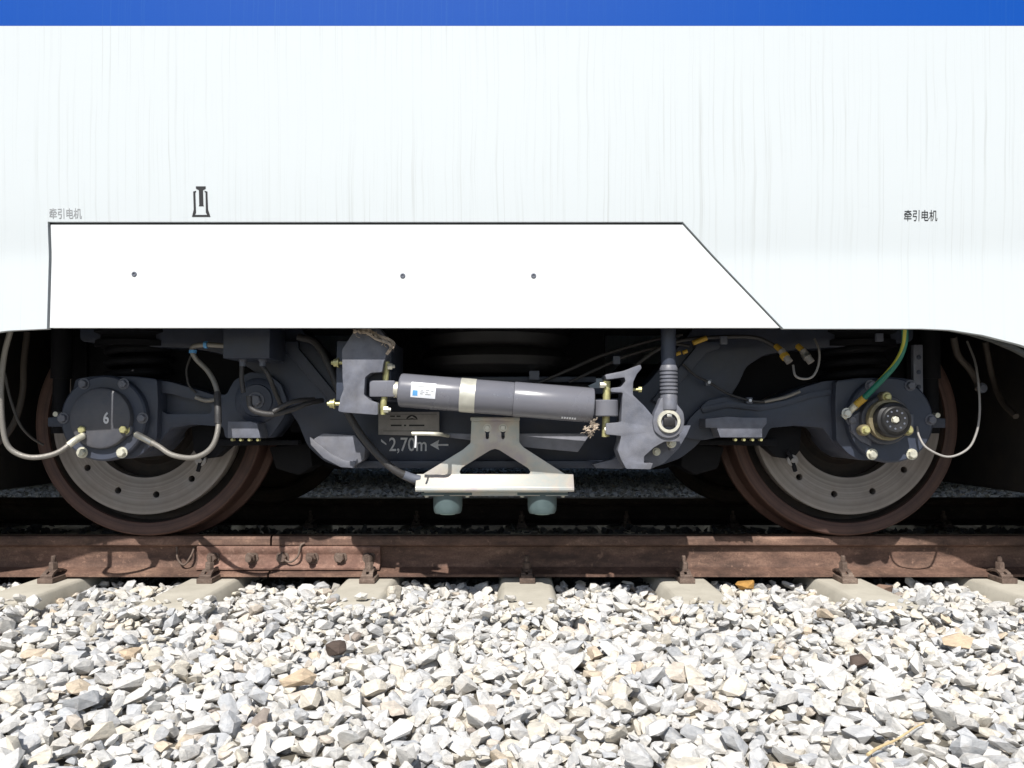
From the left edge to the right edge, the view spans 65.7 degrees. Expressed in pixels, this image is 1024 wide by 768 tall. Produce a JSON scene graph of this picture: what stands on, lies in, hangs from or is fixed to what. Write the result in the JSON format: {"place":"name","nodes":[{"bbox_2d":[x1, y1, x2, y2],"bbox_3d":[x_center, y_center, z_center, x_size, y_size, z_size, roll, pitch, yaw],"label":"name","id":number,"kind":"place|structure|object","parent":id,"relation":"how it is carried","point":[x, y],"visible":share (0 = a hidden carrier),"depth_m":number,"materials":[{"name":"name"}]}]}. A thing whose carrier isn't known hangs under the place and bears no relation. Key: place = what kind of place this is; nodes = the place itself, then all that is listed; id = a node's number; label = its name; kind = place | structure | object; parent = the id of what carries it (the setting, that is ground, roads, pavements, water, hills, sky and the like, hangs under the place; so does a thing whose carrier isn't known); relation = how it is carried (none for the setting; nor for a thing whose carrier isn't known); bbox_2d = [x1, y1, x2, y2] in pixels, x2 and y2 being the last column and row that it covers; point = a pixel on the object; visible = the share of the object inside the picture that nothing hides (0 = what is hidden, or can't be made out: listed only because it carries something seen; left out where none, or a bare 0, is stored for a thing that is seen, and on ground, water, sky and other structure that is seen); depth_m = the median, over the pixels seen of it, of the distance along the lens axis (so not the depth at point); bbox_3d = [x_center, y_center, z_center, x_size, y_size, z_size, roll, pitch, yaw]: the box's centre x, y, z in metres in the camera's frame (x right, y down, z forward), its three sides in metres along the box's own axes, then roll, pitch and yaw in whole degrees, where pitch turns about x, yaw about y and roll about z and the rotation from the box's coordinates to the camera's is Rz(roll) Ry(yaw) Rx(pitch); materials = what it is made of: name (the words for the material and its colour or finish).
{"place":"outdoors","nodes":[
{"label":"outdoors","id":0,"kind":"place"},
{"label":"ground","id":1,"kind":"structure","parent":0,"visible":0},
{"bbox_2d":[0,468,1023,767],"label":"ballast bed","id":2,"kind":"object","parent":1,"relation":"on","point":[472,672],"visible":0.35,"depth_m":2.03,"materials":[{"name":"white gravel"}]},
{"bbox_2d":[0,519,66,533],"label":"sleeper","id":3,"kind":"object","parent":2,"relation":"on","point":[4,527],"visible":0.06,"depth_m":4.60,"materials":[{"name":"concrete"}]},
{"bbox_2d":[0,534,274,576],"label":"rail","id":4,"kind":"object","parent":3,"relation":"on","point":[105,555],"visible":0.94,"depth_m":3.08,"materials":[{"name":"brown metal"}]},
{"bbox_2d":[64,522,108,533],"bbox_3d":[-2.347,0.854,3.854,0.245,0.324,2.580,0,-3,0],"label":"sleeper","id":5,"kind":"object","parent":2,"relation":"on","point":[100,528],"visible":0.11,"depth_m":4.39,"materials":[{"name":"concrete"}]},
{"bbox_2d":[0,525,255,611],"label":"sleeper","id":6,"kind":"object","parent":2,"relation":"on","point":[49,586],"visible":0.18,"depth_m":2.95,"materials":[{"name":"concrete"}]},
{"bbox_2d":[133,511,348,625],"bbox_3d":[-1.148,0.854,3.854,0.245,0.324,2.580,0,-3,0],"label":"sleeper","id":7,"kind":"object","parent":2,"relation":"on","point":[204,584],"visible":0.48,"depth_m":2.94,"materials":[{"name":"concrete"}]},
{"bbox_2d":[317,511,443,620],"bbox_3d":[-0.543,0.854,3.854,0.245,0.324,2.580,0,-3,0],"label":"sleeper","id":8,"kind":"object","parent":2,"relation":"on","point":[371,584],"visible":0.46,"depth_m":2.95,"materials":[{"name":"concrete"}]},
{"bbox_2d":[195,534,1023,576],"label":"rail","id":9,"kind":"object","parent":8,"relation":"on","point":[637,555],"visible":0.92,"depth_m":3.08,"materials":[{"name":"brown metal"}]},
{"bbox_2d":[0,328,1018,535],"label":"bogie","id":10,"kind":"object","parent":9,"relation":"on","point":[152,432],"visible":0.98,"depth_m":2.83,"materials":[{"name":"metal"}]},
{"bbox_2d":[0,0,1023,492],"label":"train carriage","id":11,"kind":"object","parent":10,"relation":"on","point":[328,174],"visible":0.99,"depth_m":2.44,"materials":[{"name":"white paint"}]},
{"bbox_2d":[497,511,559,624],"bbox_3d":[0.055,0.854,3.854,0.245,0.324,2.580,0,-3,0],"label":"sleeper","id":12,"kind":"object","parent":2,"relation":"on","point":[523,587],"visible":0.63,"depth_m":2.91,"materials":[{"name":"concrete"}]},
{"bbox_2d":[0,497,1023,524],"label":"rail","id":13,"kind":"object","parent":12,"relation":"on","point":[507,510],"visible":0.6,"depth_m":4.60,"materials":[{"name":"brown metal"}]},
{"bbox_2d":[597,511,740,626],"bbox_3d":[0.652,0.854,3.854,0.245,0.324,2.580,0,-3,0],"label":"sleeper","id":14,"kind":"object","parent":2,"relation":"on","point":[687,586],"visible":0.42,"depth_m":2.93,"materials":[{"name":"concrete"}]},
{"bbox_2d":[692,511,929,626],"bbox_3d":[1.257,0.854,3.854,0.245,0.324,2.580,0,-3,0],"label":"sleeper","id":15,"kind":"object","parent":2,"relation":"on","point":[848,586],"visible":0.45,"depth_m":2.94,"materials":[{"name":"concrete"}]},
{"bbox_2d":[866,722,924,755],"bbox_3d":[0.761,0.702,1.570,0.209,0.019,0.006,2,-3,-36],"label":"dry stalk","id":16,"kind":"object","parent":2,"relation":"on","point":[872,751],"visible":1,"depth_m":1.55,"materials":[{"name":"plant"}]},
{"bbox_2d":[887,511,978,533],"bbox_3d":[2.456,0.854,3.854,0.245,0.324,2.580,0,-3,0],"label":"sleeper","id":17,"kind":"object","parent":2,"relation":"on","point":[942,526],"visible":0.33,"depth_m":4.50,"materials":[{"name":"concrete"}]},
{"bbox_2d":[921,555,1023,612],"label":"sleeper","id":18,"kind":"object","parent":2,"relation":"on","point":[1007,586],"visible":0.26,"depth_m":2.96,"materials":[{"name":"concrete"}]},
{"bbox_2d":[974,525,1023,529],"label":"sleeper","id":19,"kind":"object","parent":2,"relation":"on","point":[1007,527],"visible":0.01,"depth_m":4.72,"materials":[{"name":"concrete"}]}
]}

